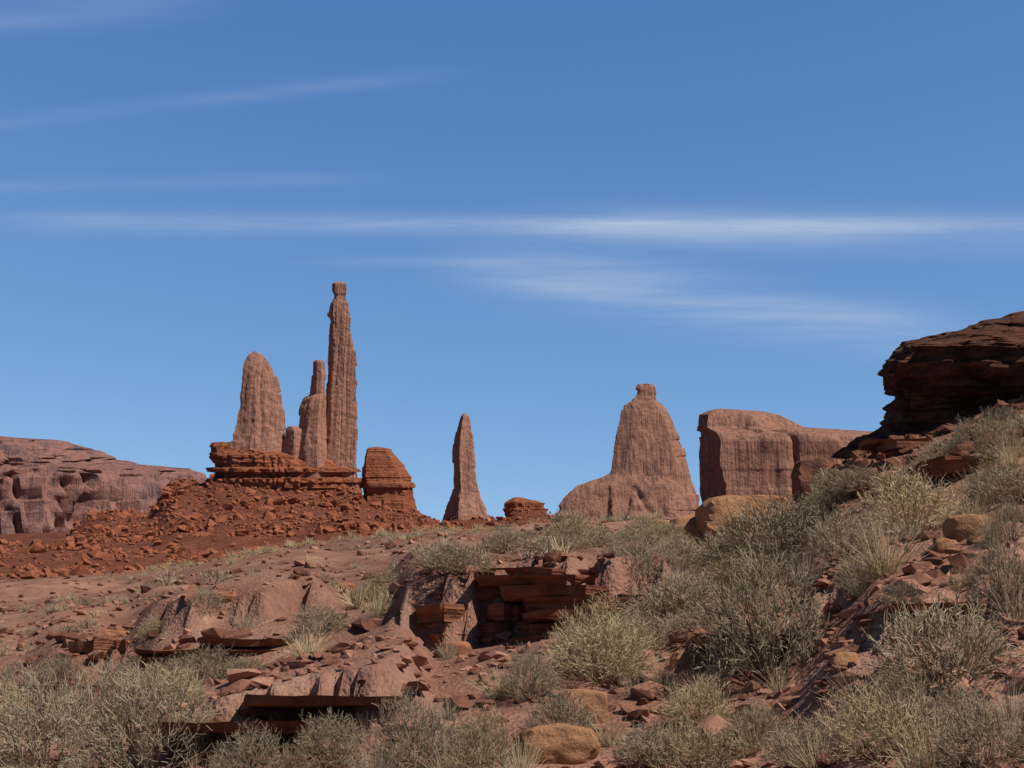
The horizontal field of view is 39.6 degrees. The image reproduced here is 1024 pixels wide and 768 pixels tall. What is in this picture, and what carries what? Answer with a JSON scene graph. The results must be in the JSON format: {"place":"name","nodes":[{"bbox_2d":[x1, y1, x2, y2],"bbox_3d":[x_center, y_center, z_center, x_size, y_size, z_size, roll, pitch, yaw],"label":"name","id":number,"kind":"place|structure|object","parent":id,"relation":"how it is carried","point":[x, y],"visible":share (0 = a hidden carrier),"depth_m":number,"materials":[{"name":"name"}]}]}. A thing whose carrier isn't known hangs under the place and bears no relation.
{"place":"outdoors","nodes":[
{"label":"outdoors","id":0,"kind":"place"},
{"bbox_2d":[0,400,1023,767],"bbox_3d":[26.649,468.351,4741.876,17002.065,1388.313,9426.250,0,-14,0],"label":"ground","id":1,"kind":"structure","parent":0,"point":[286,598],"depth_m":12.56,"materials":[{"name":"soil"}]},
{"bbox_2d":[7,683,101,702],"bbox_3d":[-4.277,3.028,13.773,0.973,0.226,1.238,0,-14,0],"label":"ledge","id":2,"kind":"object","parent":1,"relation":"on","point":[58,686],"visible":0.07,"depth_m":13.30,"materials":[{"name":"stone"}]},
{"bbox_2d":[32,651,91,683],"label":"shrub","id":3,"kind":"object","parent":2,"relation":"on","point":[67,659],"visible":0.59,"depth_m":13.76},
{"bbox_2d":[0,661,123,767],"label":"shrub","id":4,"kind":"object","parent":1,"relation":"on","point":[14,733],"visible":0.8,"depth_m":10.32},
{"bbox_2d":[56,639,130,664],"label":"ledge slab","id":5,"kind":"structure","parent":1,"relation":"on","point":[78,647],"depth_m":14.12,"materials":[{"name":"stone"}]},
{"bbox_2d":[92,629,129,640],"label":"boulder","id":6,"kind":"object","parent":5,"relation":"on","point":[105,634],"visible":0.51,"depth_m":14.92,"materials":[{"name":"red stone"}]},
{"bbox_2d":[50,650,147,732],"bbox_3d":[-3.419,2.610,11.914,0.909,0.795,0.919,11,-15,-27],"label":"shrub","id":7,"kind":"object","parent":1,"relation":"on","point":[103,684],"visible":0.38,"depth_m":11.86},
{"bbox_2d":[0,436,205,533],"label":"mesa","id":8,"kind":"structure","parent":1,"relation":"on","point":[51,486],"depth_m":1514.41,"materials":[{"name":"stone"}]},
{"bbox_2d":[58,652,222,767],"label":"shrub","id":9,"kind":"object","parent":1,"relation":"on","point":[114,730],"visible":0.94,"depth_m":8.31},
{"bbox_2d":[98,658,210,711],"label":"shrub","id":10,"kind":"object","parent":1,"relation":"on","point":[171,676],"visible":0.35,"depth_m":9.20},
{"bbox_2d":[159,642,248,689],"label":"shrub","id":11,"kind":"object","parent":1,"relation":"on","point":[216,663],"visible":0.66,"depth_m":10.13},
{"bbox_2d":[183,584,229,609],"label":"shrub","id":12,"kind":"object","parent":1,"relation":"on","point":[204,593],"visible":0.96,"depth_m":13.88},
{"bbox_2d":[133,637,298,666],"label":"ledge slab","id":13,"kind":"structure","parent":1,"relation":"on","point":[145,655],"depth_m":12.35,"materials":[{"name":"stone"}]},
{"bbox_2d":[217,652,269,672],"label":"shrub","id":14,"kind":"object","parent":1,"relation":"on","point":[251,664],"visible":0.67,"depth_m":10.04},
{"bbox_2d":[204,719,301,767],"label":"shrub","id":15,"kind":"object","parent":1,"relation":"on","point":[243,759],"visible":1,"depth_m":7.71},
{"bbox_2d":[0,473,554,578],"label":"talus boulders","id":16,"kind":"object","parent":1,"relation":"on","point":[96,551],"visible":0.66,"depth_m":807.43,"materials":[{"name":"stone"}]},
{"bbox_2d":[161,694,403,760],"bbox_3d":[-1.361,2.259,9.264,1.466,0.402,2.342,0,-14,0],"label":"ledge","id":17,"kind":"object","parent":1,"relation":"on","point":[278,707],"visible":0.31,"depth_m":8.32,"materials":[{"name":"stone"}]},
{"bbox_2d":[205,442,365,490],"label":"rock ledge","id":18,"kind":"object","parent":1,"relation":"on","point":[254,468],"visible":0.84,"depth_m":893.37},
{"bbox_2d":[225,351,285,477],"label":"tower","id":19,"kind":"structure","parent":18,"relation":"on","point":[260,425],"depth_m":913.44,"materials":[{"name":"stone"}]},
{"bbox_2d":[283,426,301,458],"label":"rock pillar","id":20,"kind":"structure","parent":18,"relation":"on","point":[291,443],"depth_m":904.84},
{"bbox_2d":[299,360,327,480],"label":"rock spire","id":21,"kind":"structure","parent":18,"relation":"on","point":[313,426],"depth_m":906.45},
{"bbox_2d":[326,282,361,489],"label":"rock spire","id":22,"kind":"structure","parent":18,"relation":"on","point":[341,419],"depth_m":920.95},
{"bbox_2d":[277,621,335,656],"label":"grass tuft","id":23,"kind":"object","parent":1,"relation":"on","point":[306,643],"visible":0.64,"depth_m":10.29,"materials":[{"name":"plant"}]},
{"bbox_2d":[287,601,354,633],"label":"shrub","id":24,"kind":"object","parent":1,"relation":"on","point":[323,614],"visible":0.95,"depth_m":12.65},
{"bbox_2d":[284,707,371,767],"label":"shrub","id":25,"kind":"object","parent":1,"relation":"on","point":[312,743],"visible":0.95,"depth_m":7.82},
{"bbox_2d":[345,584,396,616],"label":"grass tuft","id":26,"kind":"object","parent":1,"relation":"on","point":[377,612],"visible":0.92,"depth_m":13.03,"materials":[{"name":"plant"}]},
{"bbox_2d":[324,738,425,767],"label":"shrub","id":27,"kind":"object","parent":1,"relation":"on","point":[378,765],"visible":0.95,"depth_m":7.26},
{"bbox_2d":[362,447,419,512],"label":"tower block","id":28,"kind":"structure","parent":1,"relation":"on","point":[387,477],"depth_m":906.03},
{"bbox_2d":[356,681,464,767],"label":"shrub","id":29,"kind":"object","parent":1,"relation":"on","point":[422,727],"visible":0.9,"depth_m":7.44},
{"bbox_2d":[409,539,476,575],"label":"shrub","id":30,"kind":"object","parent":1,"relation":"on","point":[424,567],"visible":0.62,"depth_m":12.48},
{"bbox_2d":[404,736,484,767],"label":"shrub","id":31,"kind":"object","parent":1,"relation":"on","point":[441,762],"visible":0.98,"depth_m":7.13,"materials":[{"name":"plant"}]},
{"bbox_2d":[423,539,500,574],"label":"shrub","id":32,"kind":"object","parent":1,"relation":"on","point":[468,556],"visible":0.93,"depth_m":12.36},
{"bbox_2d":[442,413,490,520],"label":"slim tower","id":33,"kind":"structure","parent":1,"relation":"on","point":[465,499],"depth_m":1057.85,"materials":[{"name":"stone"}]},
{"bbox_2d":[415,585,524,643],"bbox_3d":[-0.330,2.153,13.100,1.005,0.635,2.324,0,-14,0],"label":"ledge","id":34,"kind":"object","parent":1,"relation":"on","point":[437,612],"visible":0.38,"depth_m":12.12,"materials":[{"name":"stone"}]},
{"bbox_2d":[432,698,520,767],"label":"shrub","id":35,"kind":"object","parent":1,"relation":"on","point":[470,736],"visible":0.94,"depth_m":7.28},
{"bbox_2d":[465,665,522,699],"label":"grass tuft","id":36,"kind":"object","parent":1,"relation":"on","point":[494,695],"visible":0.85,"depth_m":8.78,"materials":[{"name":"plant"}]},
{"bbox_2d":[482,520,530,550],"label":"shrub","id":37,"kind":"object","parent":1,"relation":"on","point":[509,542],"visible":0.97,"depth_m":19.02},
{"bbox_2d":[0,398,1023,767],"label":"loose rocks","id":38,"kind":"object","parent":1,"relation":"on","point":[642,688],"visible":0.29,"depth_m":9.09,"materials":[{"name":"stone"}]},
{"bbox_2d":[437,566,596,594],"bbox_3d":[0.246,1.855,13.006,1.849,0.298,1.930,0,-14,0],"label":"rock ledge","id":39,"kind":"object","parent":1,"relation":"on","point":[489,579],"visible":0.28,"depth_m":12.17,"materials":[{"name":"stone"}]},
{"bbox_2d":[503,497,547,517],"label":"rock knobs","id":40,"kind":"object","parent":1,"relation":"on","point":[513,504],"visible":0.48,"depth_m":1063.69,"materials":[{"name":"stone"}]},
{"bbox_2d":[495,642,564,701],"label":"shrub","id":41,"kind":"object","parent":1,"relation":"on","point":[539,672],"visible":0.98,"depth_m":8.71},
{"bbox_2d":[512,686,599,737],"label":"shrub","id":42,"kind":"object","parent":1,"relation":"on","point":[573,717],"visible":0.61,"depth_m":7.91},
{"bbox_2d":[517,723,600,763],"bbox_3d":[0.255,1.972,7.718,0.454,0.256,0.355,0,-14,0],"label":"pale boulder","id":43,"kind":"object","parent":1,"relation":"on","point":[564,743],"visible":0.81,"depth_m":7.57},
{"bbox_2d":[532,528,588,550],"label":"shrub","id":44,"kind":"object","parent":1,"relation":"on","point":[575,543],"visible":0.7,"depth_m":19.98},
{"bbox_2d":[499,567,628,642],"bbox_3d":[0.475,2.099,12.841,1.168,0.701,2.951,0,-14,0],"label":"ledge","id":45,"kind":"object","parent":1,"relation":"on","point":[544,603],"visible":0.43,"depth_m":11.79,"materials":[{"name":"stone"}]},
{"bbox_2d":[533,506,601,548],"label":"shrub","id":46,"kind":"object","parent":1,"relation":"on","point":[574,526],"visible":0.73,"depth_m":20.54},
{"bbox_2d":[556,689,609,723],"bbox_3d":[0.416,1.910,8.352,0.312,0.236,0.238,0,-14,0],"label":"pale boulder","id":47,"kind":"object","parent":1,"relation":"on","point":[595,699],"visible":0.57,"depth_m":8.26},
{"bbox_2d":[534,610,657,687],"bbox_3d":[0.568,1.692,9.119,0.842,0.502,0.841,-14,-16,41],"label":"shrub","id":48,"kind":"object","parent":1,"relation":"on","point":[591,645],"visible":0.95,"depth_m":9.01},
{"bbox_2d":[542,591,659,668],"bbox_3d":[0.595,1.664,9.548,0.787,0.559,0.786,6,-15,-13],"label":"shrub","id":49,"kind":"object","parent":1,"relation":"on","point":[593,616],"visible":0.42,"depth_m":9.49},
{"bbox_2d":[582,705,647,746],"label":"grass tuft","id":50,"kind":"object","parent":1,"relation":"on","point":[603,742],"visible":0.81,"depth_m":7.84,"materials":[{"name":"plant"}]},
{"bbox_2d":[568,628,676,680],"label":"grass tuft","id":51,"kind":"object","parent":1,"relation":"on","point":[618,668],"visible":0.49,"depth_m":9.13,"materials":[{"name":"plant"}]},
{"bbox_2d":[551,383,699,522],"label":"butte","id":52,"kind":"object","parent":1,"relation":"on","point":[649,472],"visible":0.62,"depth_m":703.02,"materials":[{"name":"stone"}]},
{"bbox_2d":[598,606,689,647],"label":"shrub","id":53,"kind":"object","parent":1,"relation":"on","point":[657,625],"visible":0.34,"depth_m":10.43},
{"bbox_2d":[611,536,678,594],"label":"shrub","id":54,"kind":"object","parent":1,"relation":"on","point":[646,562],"visible":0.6,"depth_m":12.18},
{"bbox_2d":[614,519,680,541],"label":"shrub","id":55,"kind":"object","parent":1,"relation":"on","point":[639,525],"visible":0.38,"depth_m":21.90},
{"bbox_2d":[600,716,696,767],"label":"shrub","id":56,"kind":"object","parent":1,"relation":"on","point":[627,752],"visible":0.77,"depth_m":7.35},
{"bbox_2d":[633,656,688,691],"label":"grass tuft","id":57,"kind":"object","parent":1,"relation":"on","point":[661,681],"visible":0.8,"depth_m":8.79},
{"bbox_2d":[615,577,726,635],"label":"shrub","id":58,"kind":"object","parent":1,"relation":"on","point":[677,591],"visible":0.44,"depth_m":11.38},
{"bbox_2d":[641,526,709,574],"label":"shrub","id":59,"kind":"object","parent":1,"relation":"on","point":[682,550],"visible":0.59,"depth_m":18.97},
{"bbox_2d":[647,562,723,621],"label":"shrub","id":60,"kind":"object","parent":1,"relation":"on","point":[680,578],"visible":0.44,"depth_m":11.63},
{"bbox_2d":[669,514,703,543],"bbox_3d":[3.898,3.211,30.452,1.241,0.836,1.020,0,-14,0],"label":"tan boulder","id":61,"kind":"object","parent":1,"relation":"on","point":[689,521],"visible":0.2,"depth_m":30.06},
{"bbox_2d":[669,649,706,669],"bbox_3d":[1.156,1.831,9.324,0.251,0.186,0.207,0,-14,0],"label":"pale boulder","id":62,"kind":"object","parent":1,"relation":"on","point":[687,659],"visible":0.59,"depth_m":9.25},
{"bbox_2d":[663,608,725,631],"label":"shrub","id":63,"kind":"object","parent":1,"relation":"on","point":[684,625],"visible":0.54,"depth_m":9.84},
{"bbox_2d":[655,672,739,727],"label":"shrub","id":64,"kind":"object","parent":1,"relation":"on","point":[696,696],"visible":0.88,"depth_m":7.92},
{"bbox_2d":[647,714,752,767],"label":"shrub","id":65,"kind":"object","parent":1,"relation":"on","point":[708,744],"visible":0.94,"depth_m":7.17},
{"bbox_2d":[684,527,766,581],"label":"shrub","id":66,"kind":"object","parent":1,"relation":"on","point":[703,562],"visible":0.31,"depth_m":19.00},
{"bbox_2d":[700,547,784,593],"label":"shrub","id":67,"kind":"object","parent":1,"relation":"on","point":[716,570],"visible":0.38,"depth_m":18.08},
{"bbox_2d":[695,494,791,540],"bbox_3d":[4.938,2.906,29.729,2.200,1.146,1.742,0,-14,0],"label":"tan boulder","id":68,"kind":"object","parent":1,"relation":"on","point":[708,508],"visible":0.38,"depth_m":29.15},
{"bbox_2d":[710,711,778,755],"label":"grass tuft","id":69,"kind":"object","parent":1,"relation":"on","point":[753,744],"visible":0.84,"depth_m":7.23,"materials":[{"name":"plant"}]},
{"bbox_2d":[691,634,810,668],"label":"ledge slab","id":70,"kind":"structure","parent":1,"relation":"on","point":[723,637],"depth_m":9.02,"materials":[{"name":"stone"}]},
{"bbox_2d":[722,698,793,745],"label":"shrub","id":71,"kind":"object","parent":1,"relation":"on","point":[748,718],"visible":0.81,"depth_m":7.36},
{"bbox_2d":[685,530,837,684],"bbox_3d":[1.542,1.392,8.692,0.962,1.039,0.952,-9,-16,24],"label":"shrub","id":72,"kind":"object","parent":1,"relation":"on","point":[735,631],"visible":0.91,"depth_m":8.59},
{"bbox_2d":[703,483,833,573],"bbox_3d":[3.474,1.978,18.980,2.171,1.308,2.195,-9,-14,20],"label":"shrub","id":73,"kind":"object","parent":1,"relation":"on","point":[781,521],"visible":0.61,"depth_m":18.73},
{"bbox_2d":[697,409,872,507],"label":"butte","id":74,"kind":"structure","parent":1,"relation":"on","point":[744,452],"depth_m":747.98,"materials":[{"name":"stone"}]},
{"bbox_2d":[758,712,836,767],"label":"shrub","id":75,"kind":"object","parent":1,"relation":"on","point":[783,739],"visible":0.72,"depth_m":6.46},
{"bbox_2d":[772,546,834,593],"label":"shrub","id":76,"kind":"object","parent":1,"relation":"on","point":[813,572],"visible":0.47,"depth_m":10.26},
{"bbox_2d":[777,726,842,767],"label":"grass tuft","id":77,"kind":"object","parent":1,"relation":"on","point":[807,763],"visible":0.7,"depth_m":6.26,"materials":[{"name":"plant"}]},
{"bbox_2d":[791,457,835,502],"bbox_3d":[5.676,1.808,26.626,0.917,0.921,0.904,0,-14,0],"label":"dark boulder","id":78,"kind":"object","parent":1,"relation":"on","point":[803,470],"visible":0.48,"depth_m":26.32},
{"bbox_2d":[804,482,853,510],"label":"shrub","id":79,"kind":"object","parent":1,"relation":"on","point":[817,501],"visible":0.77,"depth_m":19.71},
{"bbox_2d":[809,462,870,491],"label":"shrub","id":80,"kind":"object","parent":1,"relation":"on","point":[824,480],"visible":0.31,"depth_m":20.61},
{"bbox_2d":[802,502,883,561],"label":"shrub","id":81,"kind":"object","parent":1,"relation":"on","point":[832,532],"visible":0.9,"depth_m":10.40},
{"bbox_2d":[830,652,857,671],"bbox_3d":[1.730,1.450,7.405,0.152,0.110,0.118,0,-14,0],"label":"boulder","id":82,"kind":"object","parent":1,"relation":"on","point":[842,659],"visible":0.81,"depth_m":7.37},
{"bbox_2d":[828,550,885,591],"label":"shrub","id":83,"kind":"object","parent":1,"relation":"on","point":[847,570],"visible":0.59,"depth_m":9.10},
{"bbox_2d":[822,466,894,492],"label":"shrub","id":84,"kind":"object","parent":1,"relation":"on","point":[853,477],"visible":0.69,"depth_m":19.57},
{"bbox_2d":[812,546,904,597],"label":"grass tuft","id":85,"kind":"object","parent":1,"relation":"on","point":[854,589],"visible":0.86,"depth_m":8.88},
{"bbox_2d":[814,662,906,716],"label":"grass tuft","id":86,"kind":"object","parent":1,"relation":"on","point":[861,685],"visible":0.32,"depth_m":6.68,"materials":[{"name":"plant"}]},
{"bbox_2d":[809,676,946,765],"bbox_3d":[1.531,1.420,5.990,0.591,0.372,0.592,-5,-15,12],"label":"shrub","id":87,"kind":"object","parent":1,"relation":"on","point":[844,742],"visible":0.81,"depth_m":5.92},
{"bbox_2d":[823,514,942,577],"bbox_3d":[2.349,1.023,8.998,0.774,0.407,0.743,2,-15,0],"label":"grass tuft","id":88,"kind":"object","parent":1,"relation":"on","point":[888,559],"visible":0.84,"depth_m":8.95,"materials":[{"name":"plant"}]},
{"bbox_2d":[858,438,932,458],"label":"ledge slab","id":89,"kind":"structure","parent":1,"relation":"on","point":[885,446],"depth_m":23.08,"materials":[{"name":"stone"}]},
{"bbox_2d":[859,662,935,717],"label":"shrub","id":90,"kind":"object","parent":1,"relation":"on","point":[894,684],"visible":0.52,"depth_m":6.40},
{"bbox_2d":[874,577,926,612],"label":"shrub","id":91,"kind":"object","parent":1,"relation":"on","point":[897,593],"visible":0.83,"depth_m":7.56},
{"bbox_2d":[854,671,968,735],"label":"grass tuft","id":92,"kind":"object","parent":1,"relation":"on","point":[915,702],"visible":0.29,"depth_m":6.15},
{"bbox_2d":[846,457,982,541],"bbox_3d":[3.689,1.091,13.308,1.204,0.802,1.207,12,-20,-43],"label":"shrub","id":93,"kind":"object","parent":1,"relation":"on","point":[908,504],"visible":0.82,"depth_m":13.18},
{"bbox_2d":[864,699,975,767],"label":"grass tuft","id":94,"kind":"object","parent":1,"relation":"on","point":[925,753],"visible":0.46,"depth_m":5.71,"materials":[{"name":"plant"}]},
{"bbox_2d":[851,601,989,633],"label":"ledge slab","id":95,"kind":"structure","parent":1,"relation":"on","point":[894,607],"depth_m":7.41,"materials":[{"name":"stone"}]},
{"bbox_2d":[869,727,976,767],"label":"grass tuft","id":96,"kind":"object","parent":1,"relation":"on","point":[914,764],"visible":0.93,"depth_m":5.52,"materials":[{"name":"plant"}]},
{"bbox_2d":[824,393,1023,519],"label":"outcrop rubble rocks","id":97,"kind":"object","parent":1,"relation":"on","point":[857,456],"visible":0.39,"depth_m":21.94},
{"bbox_2d":[830,311,1023,458],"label":"outcrop","id":98,"kind":"object","parent":1,"relation":"on","point":[931,383],"visible":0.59,"depth_m":25.35,"materials":[{"name":"stone"}]},
{"bbox_2d":[907,436,958,464],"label":"shrub","id":99,"kind":"object","parent":1,"relation":"on","point":[937,452],"visible":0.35,"depth_m":19.72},
{"bbox_2d":[861,581,1023,696],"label":"shrub","id":100,"kind":"object","parent":1,"relation":"on","point":[911,643],"visible":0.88,"depth_m":6.62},
{"bbox_2d":[906,455,1000,485],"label":"ledge slab","id":101,"kind":"structure","parent":1,"relation":"on","point":[948,466],"depth_m":15.89,"materials":[{"name":"stone"}]},
{"bbox_2d":[915,677,997,738],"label":"shrub","id":102,"kind":"object","parent":1,"relation":"on","point":[949,700],"visible":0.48,"depth_m":5.98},
{"bbox_2d":[942,514,995,541],"bbox_3d":[3.062,0.984,9.511,0.342,0.227,0.268,0,-14,0],"label":"round boulder","id":103,"kind":"object","parent":1,"relation":"on","point":[951,526],"visible":0.53,"depth_m":9.41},
{"bbox_2d":[915,691,1023,767],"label":"shrub","id":104,"kind":"object","parent":1,"relation":"on","point":[979,720],"visible":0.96,"depth_m":5.39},
{"bbox_2d":[943,413,1006,451],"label":"shrub","id":105,"kind":"object","parent":1,"relation":"on","point":[960,439],"visible":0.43,"depth_m":19.23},
{"bbox_2d":[957,510,1018,546],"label":"shrub","id":106,"kind":"object","parent":1,"relation":"on","point":[991,535],"visible":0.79,"depth_m":8.80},
{"bbox_2d":[956,454,1023,508],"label":"shrub","id":107,"kind":"object","parent":1,"relation":"on","point":[980,477],"visible":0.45,"depth_m":14.09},
{"bbox_2d":[957,533,1023,602],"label":"shrub","id":108,"kind":"object","parent":1,"relation":"on","point":[987,561],"visible":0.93,"depth_m":7.45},
{"bbox_2d":[964,459,1023,506],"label":"shrub","id":109,"kind":"object","parent":1,"relation":"on","point":[1014,478],"visible":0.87,"depth_m":13.75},
{"bbox_2d":[970,411,1023,463],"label":"shrub","id":110,"kind":"object","parent":1,"relation":"on","point":[983,445],"visible":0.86,"depth_m":15.76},
{"bbox_2d":[971,400,1023,440],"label":"shrub","id":111,"kind":"object","parent":1,"relation":"on","point":[1002,410],"visible":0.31,"depth_m":19.37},
{"bbox_2d":[972,572,1023,625],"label":"grass tuft","id":112,"kind":"object","parent":1,"relation":"on","point":[1018,615],"visible":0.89,"depth_m":7.22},
{"bbox_2d":[977,435,1023,468],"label":"shrub","id":113,"kind":"object","parent":1,"relation":"on","point":[1009,461],"visible":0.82,"depth_m":15.41,"materials":[{"name":"plant"}]},
{"bbox_2d":[979,675,1023,721],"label":"grass tuft","id":114,"kind":"object","parent":1,"relation":"on","point":[1009,709],"visible":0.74,"depth_m":6.01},
{"bbox_2d":[981,495,1023,541],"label":"shrub","id":115,"kind":"object","parent":1,"relation":"on","point":[1009,511],"visible":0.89,"depth_m":8.91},
{"bbox_2d":[0,0,1023,521],"label":"sky","id":116,"kind":"structure","parent":0,"point":[531,215],"materials":[{"name":"blue"}]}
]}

